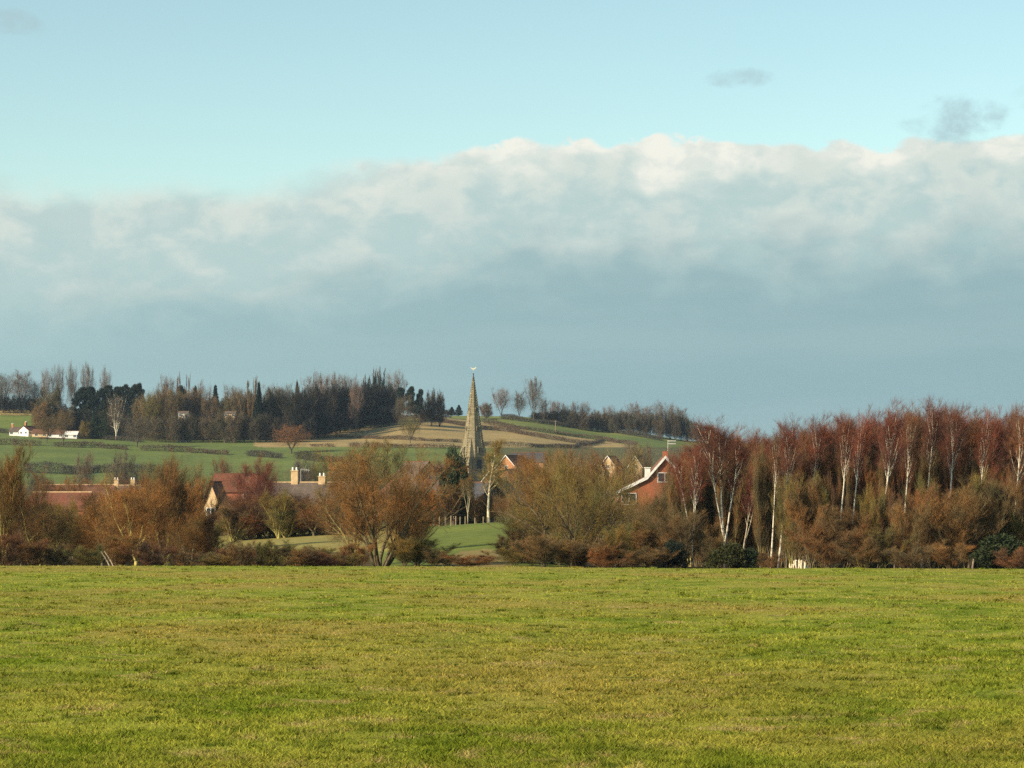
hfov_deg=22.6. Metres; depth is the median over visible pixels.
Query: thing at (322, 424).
bare tree
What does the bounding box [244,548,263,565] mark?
leafless shrub
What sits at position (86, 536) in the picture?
leafless tree
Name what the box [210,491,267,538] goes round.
leafless tree
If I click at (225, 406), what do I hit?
bare tree
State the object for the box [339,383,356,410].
bare tree
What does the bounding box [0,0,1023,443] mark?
sky
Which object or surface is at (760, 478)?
slender tree
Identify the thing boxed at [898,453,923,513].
slender tree
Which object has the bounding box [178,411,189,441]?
cottage
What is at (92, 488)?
house
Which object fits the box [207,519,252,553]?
leafless tree
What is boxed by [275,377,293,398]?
bare tree
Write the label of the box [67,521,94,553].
leafless tree
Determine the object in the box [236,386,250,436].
bare tree
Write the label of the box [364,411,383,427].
bare tree
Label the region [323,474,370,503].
leafless tree
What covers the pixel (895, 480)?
slender tree
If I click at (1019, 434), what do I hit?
birch tree
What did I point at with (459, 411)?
conifer tree
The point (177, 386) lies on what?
poplar tree
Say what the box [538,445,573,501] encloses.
village tree
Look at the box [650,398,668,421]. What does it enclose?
bare tree
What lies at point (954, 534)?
thicket tree
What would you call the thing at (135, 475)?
village tree
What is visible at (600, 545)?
leafless shrub
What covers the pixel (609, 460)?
house
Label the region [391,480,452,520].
house
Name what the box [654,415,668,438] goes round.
bare tree
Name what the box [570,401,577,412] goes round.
bare tree
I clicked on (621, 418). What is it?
bare tree
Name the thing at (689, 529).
thicket tree
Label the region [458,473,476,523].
slender tree
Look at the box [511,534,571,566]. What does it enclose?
leafless shrub
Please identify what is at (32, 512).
leafless tree
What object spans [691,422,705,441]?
bare tree
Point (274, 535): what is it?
leafless tree
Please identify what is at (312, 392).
bare tree
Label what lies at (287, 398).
bare tree
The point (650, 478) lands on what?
brick house
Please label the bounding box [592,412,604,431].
bare tree
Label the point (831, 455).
birch tree
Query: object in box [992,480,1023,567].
thicket tree
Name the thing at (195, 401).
bare tree
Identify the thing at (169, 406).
bare tree
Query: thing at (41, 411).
bare tree
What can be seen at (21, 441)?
hedge
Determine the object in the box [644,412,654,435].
bare tree
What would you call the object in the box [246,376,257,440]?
poplar tree
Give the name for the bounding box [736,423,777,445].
slender tree
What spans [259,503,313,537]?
leafless tree
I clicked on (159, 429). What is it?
bare tree
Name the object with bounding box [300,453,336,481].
village tree
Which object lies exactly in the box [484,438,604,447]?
hedge
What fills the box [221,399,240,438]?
bare tree
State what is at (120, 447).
hedge
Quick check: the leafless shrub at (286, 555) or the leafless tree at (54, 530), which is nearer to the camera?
the leafless shrub at (286, 555)
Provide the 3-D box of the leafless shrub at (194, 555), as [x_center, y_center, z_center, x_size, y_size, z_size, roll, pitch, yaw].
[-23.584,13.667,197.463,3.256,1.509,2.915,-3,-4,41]
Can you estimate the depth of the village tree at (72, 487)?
558.77 m
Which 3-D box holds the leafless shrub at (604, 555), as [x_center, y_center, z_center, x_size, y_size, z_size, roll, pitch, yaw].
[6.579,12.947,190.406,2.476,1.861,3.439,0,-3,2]
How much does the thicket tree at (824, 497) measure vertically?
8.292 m
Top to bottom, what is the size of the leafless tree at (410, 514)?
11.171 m
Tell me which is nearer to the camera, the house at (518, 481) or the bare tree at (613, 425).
the house at (518, 481)
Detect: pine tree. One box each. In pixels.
[68,387,86,413]
[82,386,97,413]
[91,387,108,414]
[99,384,114,412]
[109,386,124,416]
[119,384,132,417]
[126,383,139,414]
[136,383,144,409]
[176,385,185,398]
[395,386,406,426]
[405,386,416,421]
[415,389,423,425]
[436,444,471,525]
[454,463,475,523]
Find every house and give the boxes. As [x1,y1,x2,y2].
[25,491,94,514]
[38,477,118,499]
[119,477,139,493]
[203,481,228,521]
[212,473,259,500]
[269,467,352,503]
[377,480,391,519]
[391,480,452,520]
[392,461,439,479]
[453,481,504,524]
[498,481,520,512]
[500,455,529,470]
[500,469,525,496]
[510,452,547,487]
[603,455,624,496]
[616,440,675,516]
[628,455,646,477]
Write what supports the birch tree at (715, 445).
on the ground at (472, 538)
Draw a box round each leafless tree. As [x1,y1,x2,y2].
[0,441,35,565]
[1,467,59,565]
[5,496,78,565]
[15,495,52,549]
[22,492,96,565]
[28,502,77,560]
[53,513,80,561]
[63,494,140,565]
[65,506,85,558]
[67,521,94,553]
[75,511,113,559]
[76,486,116,556]
[80,469,186,565]
[86,473,157,556]
[93,490,139,561]
[118,474,139,496]
[137,455,190,565]
[137,479,179,554]
[157,477,207,559]
[164,450,207,509]
[166,508,220,561]
[175,473,225,560]
[181,507,221,562]
[205,502,254,540]
[207,454,234,484]
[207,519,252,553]
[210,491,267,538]
[213,513,263,539]
[217,511,270,539]
[218,451,299,537]
[223,490,270,539]
[230,493,278,537]
[248,490,319,535]
[258,488,295,538]
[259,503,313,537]
[260,518,290,537]
[289,497,329,535]
[289,497,338,535]
[294,516,321,535]
[298,435,471,565]
[304,460,397,565]
[305,504,352,534]
[316,498,345,533]
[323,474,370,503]
[382,467,463,551]
[406,487,466,540]
[431,486,463,525]
[461,493,491,522]
[464,503,532,532]
[477,436,646,566]
[484,494,506,521]
[500,443,586,534]
[511,499,581,535]
[513,496,583,537]
[541,504,610,541]
[563,449,618,542]
[592,517,656,566]
[600,498,638,527]
[606,491,682,565]
[609,496,652,528]
[645,476,673,528]
[654,448,700,502]
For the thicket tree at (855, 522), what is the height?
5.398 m
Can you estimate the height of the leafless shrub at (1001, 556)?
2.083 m
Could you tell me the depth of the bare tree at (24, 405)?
1405.30 m
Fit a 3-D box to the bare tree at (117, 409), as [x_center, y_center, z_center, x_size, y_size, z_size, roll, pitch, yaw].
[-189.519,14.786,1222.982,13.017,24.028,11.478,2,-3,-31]
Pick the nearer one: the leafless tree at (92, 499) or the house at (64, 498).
the leafless tree at (92, 499)
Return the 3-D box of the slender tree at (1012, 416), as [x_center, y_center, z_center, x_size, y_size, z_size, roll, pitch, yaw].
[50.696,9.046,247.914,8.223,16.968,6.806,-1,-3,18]
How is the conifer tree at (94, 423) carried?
on the ground at (472, 538)
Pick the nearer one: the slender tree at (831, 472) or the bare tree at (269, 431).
the slender tree at (831, 472)
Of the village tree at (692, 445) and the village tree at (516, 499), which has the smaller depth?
the village tree at (516, 499)
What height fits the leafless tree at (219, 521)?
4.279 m
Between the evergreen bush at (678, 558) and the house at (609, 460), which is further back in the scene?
the house at (609, 460)
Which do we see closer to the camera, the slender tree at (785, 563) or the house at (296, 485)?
the slender tree at (785, 563)
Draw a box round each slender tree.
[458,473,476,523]
[472,444,519,494]
[476,436,509,522]
[654,441,705,499]
[661,489,701,557]
[663,454,692,528]
[671,475,711,566]
[673,438,705,557]
[684,457,713,566]
[692,471,713,566]
[699,438,714,483]
[701,469,717,546]
[705,454,735,566]
[724,456,752,546]
[735,481,752,547]
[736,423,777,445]
[737,429,760,455]
[739,466,755,549]
[749,440,773,567]
[749,452,773,565]
[764,450,773,556]
[764,460,779,567]
[765,465,783,567]
[771,445,797,567]
[787,438,814,559]
[802,446,830,567]
[808,456,838,566]
[823,446,846,567]
[833,440,853,563]
[843,457,871,517]
[846,451,874,567]
[861,460,877,567]
[863,466,891,567]
[876,447,903,567]
[889,461,908,561]
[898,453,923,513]
[913,435,927,567]
[917,439,944,561]
[925,448,951,567]
[942,454,959,567]
[949,457,967,566]
[955,458,969,567]
[957,464,973,567]
[970,444,1006,566]
[970,451,1005,566]
[994,463,1021,501]
[998,396,1022,464]
[1002,461,1023,516]
[1014,462,1023,514]
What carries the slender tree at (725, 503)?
on the ground at (472, 538)
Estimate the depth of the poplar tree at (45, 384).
1371.24 m
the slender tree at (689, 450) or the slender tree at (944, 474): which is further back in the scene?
the slender tree at (689, 450)
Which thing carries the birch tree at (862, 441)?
on the ground at (472, 538)
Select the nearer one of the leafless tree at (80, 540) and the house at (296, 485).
the leafless tree at (80, 540)
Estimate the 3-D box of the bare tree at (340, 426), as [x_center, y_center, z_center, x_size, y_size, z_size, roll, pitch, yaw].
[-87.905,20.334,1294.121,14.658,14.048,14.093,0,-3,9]
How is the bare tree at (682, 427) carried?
on the ground at (472, 538)
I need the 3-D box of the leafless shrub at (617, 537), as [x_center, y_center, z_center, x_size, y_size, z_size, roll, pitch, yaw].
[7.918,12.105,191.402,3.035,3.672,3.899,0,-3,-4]
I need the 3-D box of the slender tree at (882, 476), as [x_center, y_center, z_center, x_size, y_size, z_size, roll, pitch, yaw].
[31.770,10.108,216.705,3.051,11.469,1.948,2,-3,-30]
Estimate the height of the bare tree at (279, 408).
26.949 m
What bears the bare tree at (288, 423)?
on the ground at (472, 538)
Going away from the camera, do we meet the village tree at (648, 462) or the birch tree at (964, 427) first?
the birch tree at (964, 427)
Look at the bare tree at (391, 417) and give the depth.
1354.74 m
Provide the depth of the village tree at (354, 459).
639.06 m
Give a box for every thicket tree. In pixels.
[650,508,724,567]
[768,475,804,563]
[773,472,806,565]
[781,468,827,567]
[782,496,838,567]
[802,471,830,567]
[822,470,843,567]
[825,505,874,567]
[850,519,875,567]
[853,483,887,567]
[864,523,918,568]
[869,479,893,568]
[872,509,881,567]
[876,486,905,567]
[886,496,941,567]
[887,480,955,568]
[896,488,920,568]
[902,470,938,568]
[925,489,995,568]
[928,492,952,568]
[949,473,1017,568]
[953,483,969,568]
[963,466,997,547]
[984,463,1023,568]
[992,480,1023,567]
[994,476,1018,568]
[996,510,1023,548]
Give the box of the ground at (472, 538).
[0,410,1022,568]
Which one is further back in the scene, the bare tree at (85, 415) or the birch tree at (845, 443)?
the bare tree at (85, 415)
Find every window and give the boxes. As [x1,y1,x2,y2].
[621,493,636,504]
[657,472,667,482]
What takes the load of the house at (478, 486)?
on the ground at (472, 538)
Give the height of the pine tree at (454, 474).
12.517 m
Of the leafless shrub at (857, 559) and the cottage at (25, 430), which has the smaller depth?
the leafless shrub at (857, 559)
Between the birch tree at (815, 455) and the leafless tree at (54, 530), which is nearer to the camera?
the birch tree at (815, 455)
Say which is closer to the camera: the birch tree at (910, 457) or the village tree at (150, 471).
the birch tree at (910, 457)
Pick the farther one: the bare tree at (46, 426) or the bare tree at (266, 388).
the bare tree at (266, 388)
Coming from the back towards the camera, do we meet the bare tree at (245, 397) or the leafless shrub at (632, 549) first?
the bare tree at (245, 397)
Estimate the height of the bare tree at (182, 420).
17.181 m
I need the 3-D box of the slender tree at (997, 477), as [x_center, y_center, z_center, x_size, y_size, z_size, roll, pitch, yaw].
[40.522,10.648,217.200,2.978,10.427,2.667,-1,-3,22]
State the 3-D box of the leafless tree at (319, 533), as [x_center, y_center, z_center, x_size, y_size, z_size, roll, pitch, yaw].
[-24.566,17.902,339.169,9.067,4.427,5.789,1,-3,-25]
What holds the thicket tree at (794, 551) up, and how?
on the ground at (472, 538)
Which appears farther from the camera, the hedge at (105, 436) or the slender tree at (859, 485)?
the hedge at (105, 436)
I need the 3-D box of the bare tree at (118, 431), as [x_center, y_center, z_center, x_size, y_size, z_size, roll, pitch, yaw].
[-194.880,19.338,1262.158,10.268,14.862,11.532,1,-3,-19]
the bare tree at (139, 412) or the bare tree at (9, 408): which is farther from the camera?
the bare tree at (9, 408)
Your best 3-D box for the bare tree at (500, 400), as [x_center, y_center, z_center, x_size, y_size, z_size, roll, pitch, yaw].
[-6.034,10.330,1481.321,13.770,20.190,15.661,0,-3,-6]
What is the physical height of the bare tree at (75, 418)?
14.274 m
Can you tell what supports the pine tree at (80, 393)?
on the ground at (472, 538)
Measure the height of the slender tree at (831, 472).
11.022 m
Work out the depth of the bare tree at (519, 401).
1480.23 m
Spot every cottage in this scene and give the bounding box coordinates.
[8,424,20,435]
[18,421,37,435]
[31,429,50,436]
[46,430,64,437]
[64,431,79,438]
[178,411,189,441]
[224,411,236,441]
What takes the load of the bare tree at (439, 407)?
on the ground at (472, 538)
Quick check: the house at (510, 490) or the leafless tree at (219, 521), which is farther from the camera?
the house at (510, 490)
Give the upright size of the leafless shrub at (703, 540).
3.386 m
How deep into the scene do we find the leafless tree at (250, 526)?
337.91 m
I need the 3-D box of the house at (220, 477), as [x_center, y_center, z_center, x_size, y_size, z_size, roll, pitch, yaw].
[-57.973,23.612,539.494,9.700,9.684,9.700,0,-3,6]
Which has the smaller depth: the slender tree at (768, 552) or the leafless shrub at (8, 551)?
the leafless shrub at (8, 551)
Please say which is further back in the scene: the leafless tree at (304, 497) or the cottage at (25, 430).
the cottage at (25, 430)
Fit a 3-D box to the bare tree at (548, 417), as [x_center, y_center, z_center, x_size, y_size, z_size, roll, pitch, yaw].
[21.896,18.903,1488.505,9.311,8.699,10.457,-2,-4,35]
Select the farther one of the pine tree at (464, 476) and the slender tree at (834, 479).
the pine tree at (464, 476)
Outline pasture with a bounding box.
[0,566,1023,767]
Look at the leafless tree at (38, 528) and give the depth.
204.96 m
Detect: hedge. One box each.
[0,413,32,415]
[0,428,143,441]
[0,438,41,445]
[22,461,156,473]
[51,441,129,449]
[138,443,229,454]
[243,450,284,458]
[290,450,344,461]
[293,434,461,441]
[310,443,334,446]
[348,441,461,448]
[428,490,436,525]
[435,419,592,444]
[455,512,490,524]
[482,420,637,444]
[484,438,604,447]
[499,413,664,440]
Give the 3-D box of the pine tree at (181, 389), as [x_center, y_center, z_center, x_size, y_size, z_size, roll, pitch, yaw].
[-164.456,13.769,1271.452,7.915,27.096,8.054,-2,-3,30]
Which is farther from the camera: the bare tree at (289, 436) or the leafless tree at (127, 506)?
the bare tree at (289, 436)
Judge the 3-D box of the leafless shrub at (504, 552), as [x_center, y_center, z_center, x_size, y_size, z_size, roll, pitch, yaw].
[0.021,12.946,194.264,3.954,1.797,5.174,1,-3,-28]
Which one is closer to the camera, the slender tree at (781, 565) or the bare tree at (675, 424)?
the slender tree at (781, 565)
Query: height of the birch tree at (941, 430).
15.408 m
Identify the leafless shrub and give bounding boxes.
[0,531,51,565]
[10,539,72,565]
[41,544,90,565]
[61,543,108,565]
[94,531,143,565]
[118,539,179,565]
[170,551,210,565]
[188,552,214,564]
[196,557,255,565]
[200,553,235,565]
[209,539,263,565]
[212,547,253,565]
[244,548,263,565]
[251,538,302,565]
[270,546,295,565]
[271,546,322,566]
[303,544,337,565]
[304,551,351,565]
[330,551,364,565]
[338,539,378,565]
[385,538,462,565]
[387,534,418,565]
[422,548,450,565]
[433,553,463,565]
[439,553,499,566]
[480,544,531,564]
[483,542,514,561]
[494,533,510,557]
[501,524,543,562]
[509,533,557,565]
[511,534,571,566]
[549,538,580,566]
[550,540,568,564]
[550,540,590,566]
[557,544,594,566]
[572,530,597,565]
[586,546,612,567]
[588,545,635,567]
[590,539,630,567]
[600,523,632,567]
[607,545,663,567]
[612,520,650,567]
[626,520,684,567]
[637,546,680,567]
[693,529,733,567]
[756,550,785,567]
[782,517,863,567]
[832,535,881,567]
[881,541,934,568]
[925,538,976,568]
[991,545,1023,568]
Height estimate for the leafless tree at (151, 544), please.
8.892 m
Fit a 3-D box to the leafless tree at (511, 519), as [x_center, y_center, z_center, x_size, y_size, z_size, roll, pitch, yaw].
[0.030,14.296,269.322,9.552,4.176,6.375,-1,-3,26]
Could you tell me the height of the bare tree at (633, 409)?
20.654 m
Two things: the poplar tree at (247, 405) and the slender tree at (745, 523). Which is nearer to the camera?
the slender tree at (745, 523)
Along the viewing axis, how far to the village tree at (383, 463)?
558.35 m
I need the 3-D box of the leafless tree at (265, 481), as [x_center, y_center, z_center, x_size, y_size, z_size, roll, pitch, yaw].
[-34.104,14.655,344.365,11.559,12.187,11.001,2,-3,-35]
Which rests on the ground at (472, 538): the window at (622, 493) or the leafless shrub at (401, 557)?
the leafless shrub at (401, 557)
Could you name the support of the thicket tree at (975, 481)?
on the ground at (472, 538)
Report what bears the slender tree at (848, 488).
on the ground at (472, 538)
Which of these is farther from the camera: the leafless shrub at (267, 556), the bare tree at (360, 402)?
the bare tree at (360, 402)
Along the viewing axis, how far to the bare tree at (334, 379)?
1346.69 m
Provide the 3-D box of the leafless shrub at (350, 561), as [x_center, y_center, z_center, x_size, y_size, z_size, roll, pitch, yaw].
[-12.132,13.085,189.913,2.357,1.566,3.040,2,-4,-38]
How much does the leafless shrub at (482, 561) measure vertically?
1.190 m
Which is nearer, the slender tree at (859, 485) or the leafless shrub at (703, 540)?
the leafless shrub at (703, 540)
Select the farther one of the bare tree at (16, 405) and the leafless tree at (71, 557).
the bare tree at (16, 405)
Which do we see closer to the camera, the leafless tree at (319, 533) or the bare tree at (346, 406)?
the leafless tree at (319, 533)
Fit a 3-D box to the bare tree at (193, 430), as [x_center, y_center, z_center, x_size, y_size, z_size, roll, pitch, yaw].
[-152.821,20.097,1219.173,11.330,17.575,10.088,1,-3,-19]
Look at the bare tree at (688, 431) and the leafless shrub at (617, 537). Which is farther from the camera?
the bare tree at (688, 431)
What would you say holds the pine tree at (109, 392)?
on the ground at (472, 538)
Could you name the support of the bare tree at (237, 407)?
on the ground at (472, 538)
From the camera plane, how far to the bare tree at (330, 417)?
1269.35 m
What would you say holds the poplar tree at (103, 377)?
on the ground at (472, 538)
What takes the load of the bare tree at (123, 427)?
on the ground at (472, 538)
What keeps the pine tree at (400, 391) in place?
on the ground at (472, 538)
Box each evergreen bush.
[658,538,689,567]
[700,542,752,568]
[736,547,763,568]
[968,533,1023,568]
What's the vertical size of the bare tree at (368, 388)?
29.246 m
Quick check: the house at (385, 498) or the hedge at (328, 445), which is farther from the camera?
the hedge at (328, 445)
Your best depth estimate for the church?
897.66 m
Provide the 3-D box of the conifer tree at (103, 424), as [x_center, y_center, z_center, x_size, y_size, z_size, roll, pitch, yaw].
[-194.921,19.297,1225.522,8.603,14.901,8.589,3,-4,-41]
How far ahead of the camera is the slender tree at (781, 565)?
218.85 m
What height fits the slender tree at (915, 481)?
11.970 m
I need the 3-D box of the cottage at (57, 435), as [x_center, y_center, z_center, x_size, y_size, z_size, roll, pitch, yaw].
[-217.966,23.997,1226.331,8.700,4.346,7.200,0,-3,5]
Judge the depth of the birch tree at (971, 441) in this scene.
217.57 m
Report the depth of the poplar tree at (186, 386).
1250.31 m
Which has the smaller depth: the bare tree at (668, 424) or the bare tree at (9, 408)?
the bare tree at (9, 408)
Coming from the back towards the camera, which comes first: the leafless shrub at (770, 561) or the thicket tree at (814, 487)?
the thicket tree at (814, 487)
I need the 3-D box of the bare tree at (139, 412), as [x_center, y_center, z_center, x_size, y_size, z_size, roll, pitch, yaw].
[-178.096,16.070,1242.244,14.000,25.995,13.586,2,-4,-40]
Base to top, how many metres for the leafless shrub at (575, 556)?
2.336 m
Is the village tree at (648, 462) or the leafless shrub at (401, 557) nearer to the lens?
the leafless shrub at (401, 557)
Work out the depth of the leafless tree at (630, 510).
251.70 m
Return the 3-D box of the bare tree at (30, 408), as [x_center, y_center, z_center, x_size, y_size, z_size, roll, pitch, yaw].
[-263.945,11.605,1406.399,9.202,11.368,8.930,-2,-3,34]
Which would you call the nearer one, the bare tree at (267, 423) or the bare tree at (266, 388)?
the bare tree at (267, 423)
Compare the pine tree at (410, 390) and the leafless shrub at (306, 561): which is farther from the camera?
the pine tree at (410, 390)
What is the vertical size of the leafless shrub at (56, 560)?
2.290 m
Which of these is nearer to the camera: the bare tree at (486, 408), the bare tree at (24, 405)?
the bare tree at (24, 405)
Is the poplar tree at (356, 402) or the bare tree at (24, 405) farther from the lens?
the bare tree at (24, 405)
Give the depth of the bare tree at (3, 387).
1419.56 m
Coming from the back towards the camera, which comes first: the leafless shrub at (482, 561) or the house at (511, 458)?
the house at (511, 458)
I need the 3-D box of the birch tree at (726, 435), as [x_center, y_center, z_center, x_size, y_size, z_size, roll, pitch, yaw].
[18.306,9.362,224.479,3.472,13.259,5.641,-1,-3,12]
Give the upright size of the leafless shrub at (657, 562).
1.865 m
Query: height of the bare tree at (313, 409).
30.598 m
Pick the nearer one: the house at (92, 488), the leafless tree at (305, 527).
the leafless tree at (305, 527)
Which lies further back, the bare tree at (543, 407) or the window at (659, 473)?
the bare tree at (543, 407)
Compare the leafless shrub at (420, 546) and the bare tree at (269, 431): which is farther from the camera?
the bare tree at (269, 431)
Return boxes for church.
[436,367,490,481]
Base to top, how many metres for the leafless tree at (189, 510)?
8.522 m
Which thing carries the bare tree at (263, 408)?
on the ground at (472, 538)
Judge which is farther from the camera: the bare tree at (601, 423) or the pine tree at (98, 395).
the bare tree at (601, 423)
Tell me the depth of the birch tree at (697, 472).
202.89 m
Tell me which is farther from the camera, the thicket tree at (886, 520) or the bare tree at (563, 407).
the bare tree at (563, 407)
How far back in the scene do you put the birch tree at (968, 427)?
233.61 m
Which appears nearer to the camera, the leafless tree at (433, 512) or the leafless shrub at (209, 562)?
the leafless shrub at (209, 562)
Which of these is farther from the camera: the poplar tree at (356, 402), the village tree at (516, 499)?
the poplar tree at (356, 402)
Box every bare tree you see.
[0,371,15,411]
[0,394,8,412]
[3,397,17,412]
[7,370,39,412]
[10,394,22,412]
[17,394,30,412]
[25,396,35,413]
[30,398,53,428]
[33,380,65,427]
[33,414,60,442]
[50,408,76,444]
[52,403,76,430]
[64,410,80,430]
[73,412,88,430]
[76,407,92,427]
[78,417,90,438]
[105,394,127,438]
[109,413,117,435]
[110,409,125,434]
[117,414,133,436]
[120,414,155,446]
[126,411,135,436]
[130,393,154,438]
[140,390,162,421]
[146,414,169,441]
[151,385,169,439]
[157,384,180,439]
[163,415,181,442]
[170,388,185,439]
[172,413,191,441]
[182,388,201,438]
[182,411,201,441]
[184,387,206,439]
[196,395,211,438]
[196,417,209,441]
[198,391,222,440]
[202,417,220,442]
[210,395,229,439]
[214,411,233,442]
[220,384,246,403]
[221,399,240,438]
[224,411,244,442]
[229,386,247,440]
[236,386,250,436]
[239,412,250,441]
[243,410,264,442]
[246,390,261,439]
[253,396,267,438]
[259,413,273,442]
[260,393,278,439]
[261,383,279,398]
[261,387,282,439]
[263,417,283,441]
[270,424,315,452]
[271,383,286,404]
[272,413,293,441]
[274,394,287,439]
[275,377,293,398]
[276,383,305,429]
[280,389,291,418]
[284,414,303,441]
[290,385,317,436]
[299,412,319,439]
[301,372,321,394]
[303,382,316,438]
[304,385,324,416]
[311,383,331,421]
[314,368,330,394]
[314,412,332,437]
[316,414,335,437]
[323,372,346,394]
[326,387,340,417]
[328,380,345,431]
[328,412,347,434]
[335,383,352,431]
[338,371,353,390]
[338,410,360,432]
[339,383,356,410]
[349,389,365,418]
[351,408,368,430]
[354,380,370,422]
[356,390,374,427]
[361,376,371,395]
[364,383,381,424]
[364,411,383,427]
[370,371,384,391]
[370,383,385,407]
[371,406,390,426]
[376,384,388,406]
[377,406,397,424]
[381,383,397,423]
[385,368,408,394]
[387,388,401,422]
[392,394,415,428]
[397,416,421,442]
[411,399,428,424]
[423,388,436,425]
[432,385,446,426]
[479,402,493,418]
[490,385,511,418]
[509,391,527,414]
[522,376,545,419]
[528,410,540,419]
[535,412,548,419]
[539,397,549,418]
[544,412,554,420]
[546,400,561,412]
[550,410,560,423]
[552,410,566,424]
[559,402,570,412]
[560,408,570,426]
[565,410,578,427]
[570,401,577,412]
[571,411,583,428]
[576,411,590,429]
[577,400,590,418]
[585,412,596,430]
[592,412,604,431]
[597,413,607,431]
[601,406,617,431]
[602,411,612,432]
[607,411,622,432]
[617,411,626,429]
[617,412,631,432]
[623,401,643,415]
[624,413,638,432]
[631,409,644,434]
[637,414,650,435]
[641,405,651,420]
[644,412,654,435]
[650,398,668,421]
[651,413,663,436]
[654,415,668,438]
[662,401,678,438]
[664,410,675,439]
[668,414,681,440]
[674,407,692,425]
[675,416,686,440]
[681,416,692,441]
[684,420,696,440]
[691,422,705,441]
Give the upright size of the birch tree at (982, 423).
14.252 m
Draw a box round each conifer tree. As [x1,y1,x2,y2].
[87,411,102,438]
[96,410,112,438]
[210,385,218,437]
[252,382,264,440]
[448,407,456,415]
[455,405,462,415]
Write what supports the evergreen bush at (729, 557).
on the ground at (472, 538)
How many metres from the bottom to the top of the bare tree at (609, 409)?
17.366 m
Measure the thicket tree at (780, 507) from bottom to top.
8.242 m
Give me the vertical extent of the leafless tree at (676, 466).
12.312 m
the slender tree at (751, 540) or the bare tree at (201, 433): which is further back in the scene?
the bare tree at (201, 433)
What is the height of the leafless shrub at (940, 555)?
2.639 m
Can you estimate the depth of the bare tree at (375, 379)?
1384.65 m
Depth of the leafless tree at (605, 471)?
261.68 m
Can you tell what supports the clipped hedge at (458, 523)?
on the ground at (472, 538)
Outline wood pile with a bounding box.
[789,559,807,567]
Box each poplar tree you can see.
[29,380,43,403]
[39,366,54,396]
[51,365,65,399]
[65,361,79,411]
[79,361,95,399]
[98,365,117,399]
[160,374,175,396]
[176,374,180,400]
[184,374,190,397]
[195,376,212,400]
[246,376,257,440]
[348,373,364,434]
[377,366,385,385]
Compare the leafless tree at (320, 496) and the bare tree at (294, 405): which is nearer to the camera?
the leafless tree at (320, 496)
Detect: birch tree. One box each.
[667,439,709,568]
[678,414,756,567]
[708,420,737,472]
[724,424,761,530]
[736,438,776,548]
[748,426,778,458]
[764,426,791,567]
[766,428,799,557]
[774,412,805,567]
[775,416,813,454]
[797,418,823,555]
[802,411,842,559]
[804,413,833,558]
[825,417,846,469]
[831,409,873,567]
[832,413,864,562]
[842,412,875,521]
[844,416,883,473]
[861,403,882,475]
[866,408,895,465]
[870,397,919,567]
[875,395,912,567]
[891,404,921,567]
[895,405,927,567]
[899,401,931,567]
[910,407,944,460]
[915,393,950,567]
[925,399,954,468]
[937,399,972,490]
[937,407,969,565]
[938,402,984,485]
[956,406,1007,567]
[957,407,974,474]
[972,403,1001,568]
[973,410,1018,465]
[976,404,1018,487]
[993,403,1023,503]
[999,404,1023,479]
[1003,402,1023,471]
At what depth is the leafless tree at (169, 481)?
217.32 m
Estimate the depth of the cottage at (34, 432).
1225.44 m
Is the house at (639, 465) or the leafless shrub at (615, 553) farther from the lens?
the house at (639, 465)
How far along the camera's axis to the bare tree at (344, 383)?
1367.21 m
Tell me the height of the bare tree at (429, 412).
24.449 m
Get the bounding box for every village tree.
[22,472,50,494]
[38,476,65,491]
[53,474,86,491]
[72,450,96,483]
[83,477,108,491]
[102,447,137,484]
[129,467,152,484]
[141,461,170,486]
[285,456,315,481]
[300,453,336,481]
[322,461,343,481]
[334,445,375,484]
[339,437,412,490]
[491,495,517,518]
[502,459,525,491]
[507,493,528,512]
[517,448,541,495]
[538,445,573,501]
[568,443,608,495]
[608,457,638,494]
[620,439,659,471]
[626,447,652,481]
[679,440,706,463]
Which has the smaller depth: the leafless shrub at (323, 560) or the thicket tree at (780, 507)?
the leafless shrub at (323, 560)
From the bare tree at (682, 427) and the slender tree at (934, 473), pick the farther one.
the bare tree at (682, 427)
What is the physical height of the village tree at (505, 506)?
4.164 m
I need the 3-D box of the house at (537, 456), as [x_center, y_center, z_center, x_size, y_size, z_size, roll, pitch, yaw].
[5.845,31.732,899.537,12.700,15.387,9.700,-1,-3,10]
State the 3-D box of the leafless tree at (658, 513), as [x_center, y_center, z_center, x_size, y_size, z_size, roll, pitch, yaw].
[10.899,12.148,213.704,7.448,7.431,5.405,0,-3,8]
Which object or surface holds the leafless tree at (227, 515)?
on the ground at (472, 538)
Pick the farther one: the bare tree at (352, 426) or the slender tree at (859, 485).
the bare tree at (352, 426)
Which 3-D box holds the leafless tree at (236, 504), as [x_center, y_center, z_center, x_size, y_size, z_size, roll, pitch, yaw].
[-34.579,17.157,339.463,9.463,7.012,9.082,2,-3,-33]
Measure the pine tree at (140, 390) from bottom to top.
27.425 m
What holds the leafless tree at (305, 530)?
on the ground at (472, 538)
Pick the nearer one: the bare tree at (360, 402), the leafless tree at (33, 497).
the leafless tree at (33, 497)
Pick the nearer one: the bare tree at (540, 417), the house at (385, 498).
the house at (385, 498)
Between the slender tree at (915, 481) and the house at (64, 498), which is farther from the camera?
the house at (64, 498)
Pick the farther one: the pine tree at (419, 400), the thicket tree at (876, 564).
the pine tree at (419, 400)
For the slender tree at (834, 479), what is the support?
on the ground at (472, 538)
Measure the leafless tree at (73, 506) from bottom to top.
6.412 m
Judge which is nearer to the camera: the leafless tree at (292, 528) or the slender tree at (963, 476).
the slender tree at (963, 476)
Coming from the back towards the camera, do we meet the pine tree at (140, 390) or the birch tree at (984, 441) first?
the pine tree at (140, 390)
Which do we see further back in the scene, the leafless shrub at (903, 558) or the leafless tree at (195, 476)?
the leafless tree at (195, 476)

